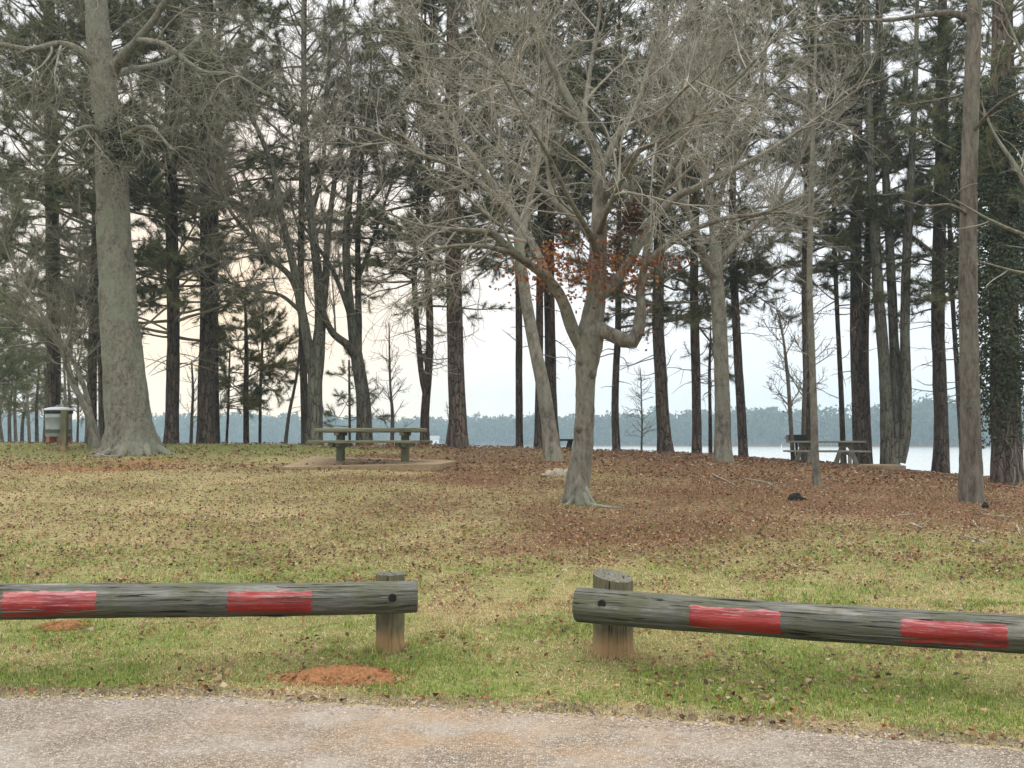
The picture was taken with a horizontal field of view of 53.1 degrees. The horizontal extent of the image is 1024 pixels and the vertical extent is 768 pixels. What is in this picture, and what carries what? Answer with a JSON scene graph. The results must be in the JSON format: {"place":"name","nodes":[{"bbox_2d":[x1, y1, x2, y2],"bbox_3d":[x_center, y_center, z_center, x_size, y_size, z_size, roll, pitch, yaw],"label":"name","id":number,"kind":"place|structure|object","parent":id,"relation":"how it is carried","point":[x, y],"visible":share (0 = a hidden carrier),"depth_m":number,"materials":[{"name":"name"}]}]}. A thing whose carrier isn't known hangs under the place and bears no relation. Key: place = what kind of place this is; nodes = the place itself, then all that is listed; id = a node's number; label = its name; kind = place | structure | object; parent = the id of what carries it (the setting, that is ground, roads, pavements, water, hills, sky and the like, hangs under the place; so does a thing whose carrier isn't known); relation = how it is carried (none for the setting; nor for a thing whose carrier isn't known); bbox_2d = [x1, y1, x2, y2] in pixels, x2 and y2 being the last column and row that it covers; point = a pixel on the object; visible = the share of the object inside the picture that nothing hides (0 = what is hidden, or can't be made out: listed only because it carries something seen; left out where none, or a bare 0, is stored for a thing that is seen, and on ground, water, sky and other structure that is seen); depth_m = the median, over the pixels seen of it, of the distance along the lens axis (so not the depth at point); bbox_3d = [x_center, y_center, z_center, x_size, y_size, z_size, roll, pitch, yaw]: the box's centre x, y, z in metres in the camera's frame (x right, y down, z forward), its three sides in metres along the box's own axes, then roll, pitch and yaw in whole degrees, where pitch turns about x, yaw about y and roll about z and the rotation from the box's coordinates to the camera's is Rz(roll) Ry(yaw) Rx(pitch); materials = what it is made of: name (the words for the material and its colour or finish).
{"place":"outdoors","nodes":[
{"label":"outdoors","id":0,"kind":"place"},
{"bbox_2d":[0,437,1023,750],"bbox_3d":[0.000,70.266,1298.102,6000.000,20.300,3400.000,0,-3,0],"label":"ground","id":1,"kind":"structure","parent":0,"point":[490,521],"depth_m":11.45,"materials":[{"name":"green plant"}]},
{"bbox_2d":[0,364,20,441],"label":"slim tree","id":2,"kind":"object","parent":1,"relation":"on","point":[1,435],"visible":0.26,"depth_m":51.92,"materials":[{"name":"brown plant"}]},
{"bbox_2d":[0,332,32,441],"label":"slim tree","id":3,"kind":"object","parent":1,"relation":"on","point":[15,390],"visible":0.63,"depth_m":47.95,"materials":[{"name":"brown plant"}]},
{"bbox_2d":[0,260,42,413],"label":"slim pine","id":4,"kind":"object","parent":1,"relation":"on","point":[6,375],"visible":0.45,"depth_m":47.01,"materials":[{"name":"green plant"}]},
{"bbox_2d":[0,249,45,402],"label":"slim pine","id":5,"kind":"object","parent":1,"relation":"on","point":[25,385],"visible":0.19,"depth_m":50.05,"materials":[{"name":"green plant"}]},
{"bbox_2d":[0,289,45,442],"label":"slim pine","id":6,"kind":"object","parent":1,"relation":"on","point":[22,427],"visible":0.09,"depth_m":65.85,"materials":[{"name":"green plant"}]},
{"bbox_2d":[18,380,40,441],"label":"slim tree","id":7,"kind":"object","parent":1,"relation":"on","point":[28,422],"visible":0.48,"depth_m":54.93,"materials":[{"name":"brown plant"}]},
{"bbox_2d":[0,267,63,441],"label":"slim pine","id":8,"kind":"object","parent":1,"relation":"on","point":[9,421],"visible":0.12,"depth_m":60.00,"materials":[{"name":"green plant"}]},
{"bbox_2d":[33,353,45,441],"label":"slim tree","id":9,"kind":"object","parent":1,"relation":"on","point":[41,410],"visible":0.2,"depth_m":61.88,"materials":[{"name":"grey plant"}]},
{"bbox_2d":[0,160,97,442],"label":"slim pine","id":10,"kind":"object","parent":1,"relation":"on","point":[10,365],"visible":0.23,"depth_m":45.65,"materials":[{"name":"green plant"}]},
{"bbox_2d":[0,170,100,448],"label":"hardwood tree","id":11,"kind":"object","parent":1,"relation":"on","point":[64,351],"visible":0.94,"depth_m":29.14,"materials":[{"name":"grey plant"}]},
{"bbox_2d":[11,231,97,442],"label":"slim pine","id":12,"kind":"object","parent":1,"relation":"on","point":[70,401],"visible":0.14,"depth_m":63.97,"materials":[{"name":"green plant"}]},
{"bbox_2d":[43,405,73,441],"bbox_3d":[-12.648,1.103,28.583,0.784,1.043,0.784,0,-3,0],"label":"trash can","id":13,"kind":"object","parent":1,"relation":"on","point":[52,422],"visible":0.76,"depth_m":28.27,"materials":[{"name":"metal"}]},
{"bbox_2d":[43,352,73,406],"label":"slim tree","id":14,"kind":"object","parent":1,"relation":"on","point":[65,393],"visible":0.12,"depth_m":58.03,"materials":[{"name":"grey plant"}]},
{"bbox_2d":[36,620,91,631],"bbox_3d":[-3.764,2.031,8.618,0.453,0.079,0.391,0,-3,0],"label":"ant mound","id":15,"kind":"object","parent":1,"relation":"on","point":[61,625],"visible":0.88,"depth_m":8.57,"materials":[{"name":"orange soil"}]},
{"bbox_2d":[60,410,68,450],"bbox_3d":[-12.261,1.417,28.065,0.170,1.413,0.170,0,-3,0],"label":"wooden post","id":16,"kind":"object","parent":1,"relation":"on","point":[64,421],"visible":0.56,"depth_m":28.00,"materials":[{"name":"brown wood"}]},
{"bbox_2d":[62,349,86,441],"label":"sapling","id":17,"kind":"object","parent":1,"relation":"on","point":[77,407],"visible":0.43,"depth_m":34.97,"materials":[{"name":"brown plant"}]},
{"bbox_2d":[0,0,165,442],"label":"pine tree","id":18,"kind":"object","parent":1,"relation":"on","point":[53,386],"visible":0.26,"depth_m":33.83,"materials":[{"name":"green plant"}]},
{"bbox_2d":[0,0,204,439],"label":"pine tree","id":19,"kind":"object","parent":1,"relation":"on","point":[101,422],"visible":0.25,"depth_m":32.38,"materials":[{"name":"green plant"}]},
{"bbox_2d":[0,0,227,443],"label":"pine tree","id":20,"kind":"object","parent":1,"relation":"on","point":[92,383],"visible":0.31,"depth_m":31.87,"materials":[{"name":"green plant"}]},
{"bbox_2d":[40,0,287,443],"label":"pine tree","id":21,"kind":"object","parent":1,"relation":"on","point":[175,301],"visible":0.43,"depth_m":31.87,"materials":[{"name":"green plant"}]},
{"bbox_2d":[0,0,354,457],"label":"hardwood tree","id":22,"kind":"object","parent":1,"relation":"on","point":[129,430],"visible":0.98,"depth_m":26.70,"materials":[{"name":"grey plant"}]},
{"bbox_2d":[179,348,198,443],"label":"sapling","id":23,"kind":"object","parent":1,"relation":"on","point":[193,399],"visible":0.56,"depth_m":34.96,"materials":[{"name":"brown plant"}]},
{"bbox_2d":[0,570,417,653],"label":"log barrier","id":24,"kind":"object","parent":1,"relation":"on","point":[389,598],"visible":0.97,"depth_m":7.12,"materials":[{"name":"grey wood"}]},
{"bbox_2d":[111,0,326,443],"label":"pine tree","id":25,"kind":"object","parent":1,"relation":"on","point":[205,432],"visible":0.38,"depth_m":32.39,"materials":[{"name":"green plant"}]},
{"bbox_2d":[124,0,317,443],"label":"pine tree","id":26,"kind":"object","parent":1,"relation":"on","point":[217,415],"visible":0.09,"depth_m":36.17,"materials":[{"name":"green plant"}]},
{"bbox_2d":[194,291,298,443],"bbox_3d":[-9.496,-0.479,35.919,4.287,6.248,3.791,0,-3,0],"label":"young pine","id":27,"kind":"object","parent":1,"relation":"on","point":[257,358],"visible":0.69,"depth_m":36.00,"materials":[{"name":"green plant"}]},
{"bbox_2d":[219,339,273,443],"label":"young pine","id":28,"kind":"object","parent":1,"relation":"on","point":[259,390],"visible":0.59,"depth_m":37.03,"materials":[{"name":"green plant"}]},
{"bbox_2d":[234,283,309,443],"bbox_3d":[-8.960,-0.362,38.361,2.743,6.862,3.500,1,-3,-22],"label":"young pine","id":29,"kind":"object","parent":1,"relation":"on","point":[289,362],"visible":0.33,"depth_m":38.09,"materials":[{"name":"green plant"}]},
{"bbox_2d":[166,0,413,444],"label":"hardwood tree","id":30,"kind":"object","parent":1,"relation":"on","point":[314,366],"visible":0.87,"depth_m":30.58,"materials":[{"name":"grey plant"}]},
{"bbox_2d":[281,328,300,443],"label":"sapling","id":31,"kind":"object","parent":1,"relation":"on","point":[291,398],"visible":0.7,"depth_m":34.98,"materials":[{"name":"brown plant"}]},
{"bbox_2d":[184,0,414,443],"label":"pine tree","id":32,"kind":"object","parent":1,"relation":"on","point":[302,362],"visible":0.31,"depth_m":33.93,"materials":[{"name":"green plant"}]},
{"bbox_2d":[266,663,416,687],"bbox_3d":[-1.151,1.961,6.928,1.021,0.116,0.600,0,-3,0],"label":"ant mound","id":33,"kind":"object","parent":1,"relation":"on","point":[318,674],"visible":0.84,"depth_m":6.84,"materials":[{"name":"orange soil"}]},
{"bbox_2d":[255,0,457,445],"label":"hardwood tree","id":34,"kind":"object","parent":1,"relation":"on","point":[352,345],"visible":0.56,"depth_m":31.36,"materials":[{"name":"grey plant"}]},
{"bbox_2d":[323,346,398,439],"bbox_3d":[-6.142,1.002,40.026,3.307,5.216,3.552,-2,-4,31],"label":"young pine","id":35,"kind":"object","parent":1,"relation":"on","point":[350,399],"visible":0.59,"depth_m":39.92,"materials":[{"name":"green plant"}]},
{"bbox_2d":[280,456,458,471],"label":"concrete slab","id":36,"kind":"structure","parent":1,"relation":"on","point":[321,462],"depth_m":23.03,"materials":[{"name":"beige concrete"}]},
{"bbox_2d":[307,428,432,460],"bbox_3d":[-3.224,1.395,23.557,2.510,0.760,1.720,0,-3,7],"label":"picnic table","id":37,"kind":"object","parent":36,"relation":"on","point":[340,443],"visible":1,"depth_m":23.26,"materials":[{"name":"grey wood"}]},
{"bbox_2d":[368,308,414,443],"bbox_3d":[-3.969,-0.215,34.113,1.537,5.024,1.425,0,-3,0],"label":"sapling","id":38,"kind":"object","parent":1,"relation":"on","point":[390,391],"visible":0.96,"depth_m":34.02,"materials":[{"name":"grey plant"}]},
{"bbox_2d":[292,0,539,444],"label":"pine tree","id":39,"kind":"object","parent":1,"relation":"on","point":[425,379],"visible":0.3,"depth_m":32.68,"materials":[{"name":"green plant"}]},
{"bbox_2d":[430,436,439,444],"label":"lakeside house","id":40,"kind":"structure","parent":1,"relation":"on","point":[435,439],"depth_m":741.59,"materials":[{"name":"white paint"}]},
{"bbox_2d":[445,404,448,445],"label":"sapling","id":41,"kind":"object","parent":1,"relation":"on","point":[448,425],"visible":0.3,"depth_m":32.94,"materials":[{"name":"grey plant"}]},
{"bbox_2d":[335,0,560,447],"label":"pine tree","id":42,"kind":"object","parent":1,"relation":"on","point":[457,433],"visible":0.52,"depth_m":30.90,"materials":[{"name":"green plant"}]},
{"bbox_2d":[363,0,595,460],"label":"hardwood tree","id":43,"kind":"object","parent":1,"relation":"on","point":[552,451],"visible":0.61,"depth_m":27.00,"materials":[{"name":"grey plant"}]},
{"bbox_2d":[399,0,592,446],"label":"pine tree","id":44,"kind":"object","parent":1,"relation":"on","point":[519,391],"visible":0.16,"depth_m":34.90,"materials":[{"name":"green plant"}]},
{"bbox_2d":[0,441,1023,741],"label":"leaf litter","id":45,"kind":"object","parent":1,"relation":"on","point":[838,469],"visible":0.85,"depth_m":14.29,"materials":[{"name":"brown plant"}]},
{"bbox_2d":[909,518,932,528],"bbox_3d":[5.659,1.903,14.109,0.234,0.148,0.451,0,-3,0],"label":"fallen branch","id":46,"kind":"object","parent":45,"relation":"on","point":[914,524],"visible":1,"depth_m":14.10,"materials":[{"name":"brown wood"}]},
{"bbox_2d":[1,392,1023,445],"bbox_3d":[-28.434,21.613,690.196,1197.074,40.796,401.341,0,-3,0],"label":"distant forest","id":47,"kind":"object","parent":1,"relation":"on","point":[769,424],"visible":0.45,"depth_m":726.81,"materials":[{"name":"green plant"}]},
{"bbox_2d":[422,0,656,448],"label":"pine tree","id":48,"kind":"object","parent":1,"relation":"on","point":[538,442],"visible":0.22,"depth_m":33.82,"materials":[{"name":"green plant"}]},
{"bbox_2d":[435,0,662,446],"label":"pine tree","id":49,"kind":"object","parent":1,"relation":"on","point":[549,336],"visible":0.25,"depth_m":34.35,"materials":[{"name":"green plant"}]},
{"bbox_2d":[541,468,567,477],"bbox_3d":[0.971,1.906,21.455,0.753,0.318,0.405,0,-3,0],"label":"rotten stump","id":50,"kind":"object","parent":1,"relation":"on","point":[558,472],"visible":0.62,"depth_m":21.35,"materials":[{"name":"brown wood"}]},
{"bbox_2d":[560,439,573,448],"bbox_3d":[1.585,2.313,36.928,1.440,0.662,1.600,0,-3,-4],"label":"picnic table","id":51,"kind":"object","parent":1,"relation":"on","point":[569,443],"visible":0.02,"depth_m":36.72,"materials":[{"name":"grey wood"}]},
{"bbox_2d":[279,0,922,508],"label":"hardwood tree","id":52,"kind":"object","parent":1,"relation":"on","point":[591,332],"visible":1,"depth_m":16.89,"materials":[{"name":"grey plant"}]},
{"bbox_2d":[609,187,651,249],"bbox_3d":[1.976,-2.768,16.995,0.848,1.024,0.694,2,-4,-37],"label":"squirrel nest","id":53,"kind":"object","parent":52,"relation":"in","point":[634,211],"visible":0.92,"depth_m":16.97,"materials":[{"name":"brown plant"}]},
{"bbox_2d":[515,0,735,450],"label":"pine tree","id":54,"kind":"object","parent":1,"relation":"on","point":[615,405],"visible":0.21,"depth_m":34.64,"materials":[{"name":"green plant"}]},
{"bbox_2d":[621,367,656,449],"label":"sapling","id":55,"kind":"object","parent":1,"relation":"on","point":[642,418],"visible":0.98,"depth_m":34.48,"materials":[{"name":"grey plant"}]},
{"bbox_2d":[539,0,754,452],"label":"pine tree","id":56,"kind":"object","parent":1,"relation":"on","point":[664,440],"visible":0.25,"depth_m":33.88,"materials":[{"name":"green plant"}]},
{"bbox_2d":[604,0,788,453],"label":"pine tree","id":57,"kind":"object","parent":1,"relation":"on","point":[696,376],"visible":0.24,"depth_m":34.99,"materials":[{"name":"green plant"}]},
{"bbox_2d":[672,322,733,453],"bbox_3d":[6.921,0.229,36.177,2.260,5.212,1.811,2,-4,-25],"label":"young pine","id":58,"kind":"object","parent":1,"relation":"on","point":[710,447],"visible":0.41,"depth_m":35.98,"materials":[{"name":"green plant"}]},
{"bbox_2d":[712,473,734,484],"bbox_3d":[4.504,2.006,21.840,0.154,0.178,3.358,0,-3,2],"label":"fallen branch","id":59,"kind":"object","parent":1,"relation":"on","point":[724,479],"visible":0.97,"depth_m":21.17,"materials":[{"name":"grey wood"}]},
{"bbox_2d":[581,0,875,462],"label":"hardwood tree","id":60,"kind":"object","parent":1,"relation":"on","point":[722,450],"visible":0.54,"depth_m":28.88,"materials":[{"name":"grey plant"}]},
{"bbox_2d":[633,0,848,456],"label":"pine tree","id":61,"kind":"object","parent":1,"relation":"on","point":[736,311],"visible":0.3,"depth_m":35.34,"materials":[{"name":"green plant"}]},
{"bbox_2d":[745,478,780,489],"bbox_3d":[5.108,2.014,20.677,0.266,0.237,2.675,0,-3,0],"label":"fallen branch","id":62,"kind":"object","parent":1,"relation":"on","point":[764,482],"visible":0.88,"depth_m":21.09,"materials":[{"name":"grey wood"}]},
{"bbox_2d":[747,288,808,460],"bbox_3d":[8.786,-0.255,33.937,2.000,6.026,2.001,-1,-4,24],"label":"sapling","id":63,"kind":"object","parent":1,"relation":"on","point":[789,410],"visible":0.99,"depth_m":34.00,"materials":[{"name":"grey plant"}]},
{"bbox_2d":[785,435,808,457],"bbox_3d":[9.478,2.234,34.128,0.789,1.089,0.500,0,-3,6],"label":"barbecue grill","id":64,"kind":"object","parent":1,"relation":"on","point":[799,438],"visible":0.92,"depth_m":33.91,"materials":[{"name":"black metal"}]},
{"bbox_2d":[572,568,1023,659],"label":"log barrier","id":65,"kind":"object","parent":1,"relation":"on","point":[612,606],"visible":0.95,"depth_m":6.78,"materials":[{"name":"grey wood"}]},
{"bbox_2d":[788,493,807,500],"bbox_3d":[5.009,2.000,17.936,0.384,0.192,0.194,0,-3,0],"label":"charred stump","id":66,"kind":"object","parent":1,"relation":"on","point":[795,496],"visible":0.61,"depth_m":17.87,"materials":[{"name":"wood"}]},
{"bbox_2d":[769,251,833,459],"bbox_3d":[9.820,-0.878,34.698,2.301,7.388,2.035,0,-3,0],"label":"sapling","id":67,"kind":"object","parent":1,"relation":"on","point":[804,395],"visible":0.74,"depth_m":34.56,"materials":[{"name":"grey plant"}]},
{"bbox_2d":[764,0,844,485],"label":"hardwood tree","id":68,"kind":"object","parent":1,"relation":"on","point":[816,473],"visible":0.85,"depth_m":21.35,"materials":[{"name":"grey plant"}]},
{"bbox_2d":[706,0,922,459],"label":"pine tree","id":69,"kind":"object","parent":1,"relation":"on","point":[828,259],"visible":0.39,"depth_m":35.22,"materials":[{"name":"green plant"}]},
{"bbox_2d":[777,1,899,462],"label":"pine tree","id":70,"kind":"object","parent":1,"relation":"on","point":[835,289],"visible":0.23,"depth_m":36.00,"materials":[{"name":"green plant"}]},
{"bbox_2d":[737,0,953,463],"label":"pine tree","id":71,"kind":"object","parent":1,"relation":"on","point":[859,426],"visible":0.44,"depth_m":34.76,"materials":[{"name":"green plant"}]},
{"bbox_2d":[758,0,962,463],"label":"pine tree","id":72,"kind":"object","parent":1,"relation":"on","point":[894,165],"visible":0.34,"depth_m":35.45,"materials":[{"name":"green plant"}]},
{"bbox_2d":[836,464,905,470],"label":"concrete slab","id":73,"kind":"structure","parent":1,"relation":"on","point":[894,467],"depth_m":31.72,"materials":[{"name":"beige concrete"}]},
{"bbox_2d":[783,441,870,464],"bbox_3d":[10.081,2.208,32.928,2.500,0.760,1.740,-1,-3,9],"label":"picnic table","id":74,"kind":"object","parent":73,"relation":"on","point":[840,451],"visible":0.8,"depth_m":32.74,"materials":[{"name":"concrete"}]},
{"bbox_2d":[775,0,1023,503],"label":"hardwood tree","id":75,"kind":"object","parent":1,"relation":"on","point":[970,482],"visible":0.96,"depth_m":18.50,"materials":[{"name":"brown plant"}]},
{"bbox_2d":[843,0,957,464],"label":"hardwood tree","id":76,"kind":"object","parent":1,"relation":"on","point":[895,381],"visible":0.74,"depth_m":34.09,"materials":[{"name":"grey plant"}]},
{"bbox_2d":[824,0,1023,473],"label":"pine tree","id":77,"kind":"object","parent":1,"relation":"on","point":[941,448],"visible":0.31,"depth_m":34.92,"materials":[{"name":"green plant"}]},
{"bbox_2d":[895,16,987,443],"bbox_3d":[14.987,-4.843,35.254,4.311,16.556,4.350,0,-3,0],"label":"pine tree","id":78,"kind":"object","parent":1,"relation":"on","point":[948,223],"visible":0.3,"depth_m":35.12,"materials":[{"name":"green plant"}]},
{"bbox_2d":[882,0,1023,484],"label":"ivy clad tree","id":79,"kind":"object","parent":1,"relation":"on","point":[1003,198],"visible":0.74,"depth_m":25.67,"materials":[{"name":"green plant"}]},
{"bbox_2d":[902,0,1023,479],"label":"pine tree","id":80,"kind":"object","parent":1,"relation":"on","point":[1020,39],"visible":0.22,"depth_m":33.70,"materials":[{"name":"green plant"}]},
{"bbox_2d":[964,535,992,545],"bbox_3d":[5.856,1.982,12.880,0.100,0.178,0.809,0,-3,3],"label":"fallen branch","id":81,"kind":"object","parent":1,"relation":"on","point":[977,539],"visible":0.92,"depth_m":12.92,"materials":[{"name":"beige wood"}]},
{"bbox_2d":[936,0,1023,286],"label":"hardwood tree","id":82,"kind":"object","parent":1,"relation":"on","point":[1013,162],"visible":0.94,"depth_m":18.26,"materials":[{"name":"grey plant"}]},
{"bbox_2d":[982,502,988,508],"bbox_3d":[7.964,2.074,17.250,0.122,0.193,0.107,0,-3,0],"label":"charred chunk","id":83,"kind":"object","parent":1,"relation":"on","point":[985,505],"visible":0.58,"depth_m":17.22,"materials":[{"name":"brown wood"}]},
{"bbox_2d":[983,511,1021,517],"bbox_3d":[7.430,1.974,15.595,0.145,0.098,0.597,2,-4,-35],"label":"fallen branch","id":84,"kind":"object","parent":1,"relation":"on","point":[1000,515],"visible":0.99,"depth_m":15.62,"materials":[{"name":"grey wood"}]},
{"bbox_2d":[0,697,1023,767],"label":"road","id":85,"kind":"structure","parent":0,"point":[140,733],"depth_m":5.44,"materials":[{"name":"grey asphalt"}]},
{"bbox_2d":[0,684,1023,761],"bbox_3d":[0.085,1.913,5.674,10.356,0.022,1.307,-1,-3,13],"label":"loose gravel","id":86,"kind":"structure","parent":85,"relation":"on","point":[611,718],"depth_m":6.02,"materials":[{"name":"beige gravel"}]},
{"bbox_2d":[0,0,1023,421],"label":"sky","id":87,"kind":"structure","parent":0,"point":[489,367],"materials":[{"name":"white"}]},
{"bbox_2d":[476,446,1023,476],"bbox_3d":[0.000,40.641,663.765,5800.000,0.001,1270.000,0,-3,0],"label":"lake","id":88,"kind":"structure","parent":0,"point":[919,458],"depth_m":268.51,"materials":[{"name":"grey liquid"}]}
]}

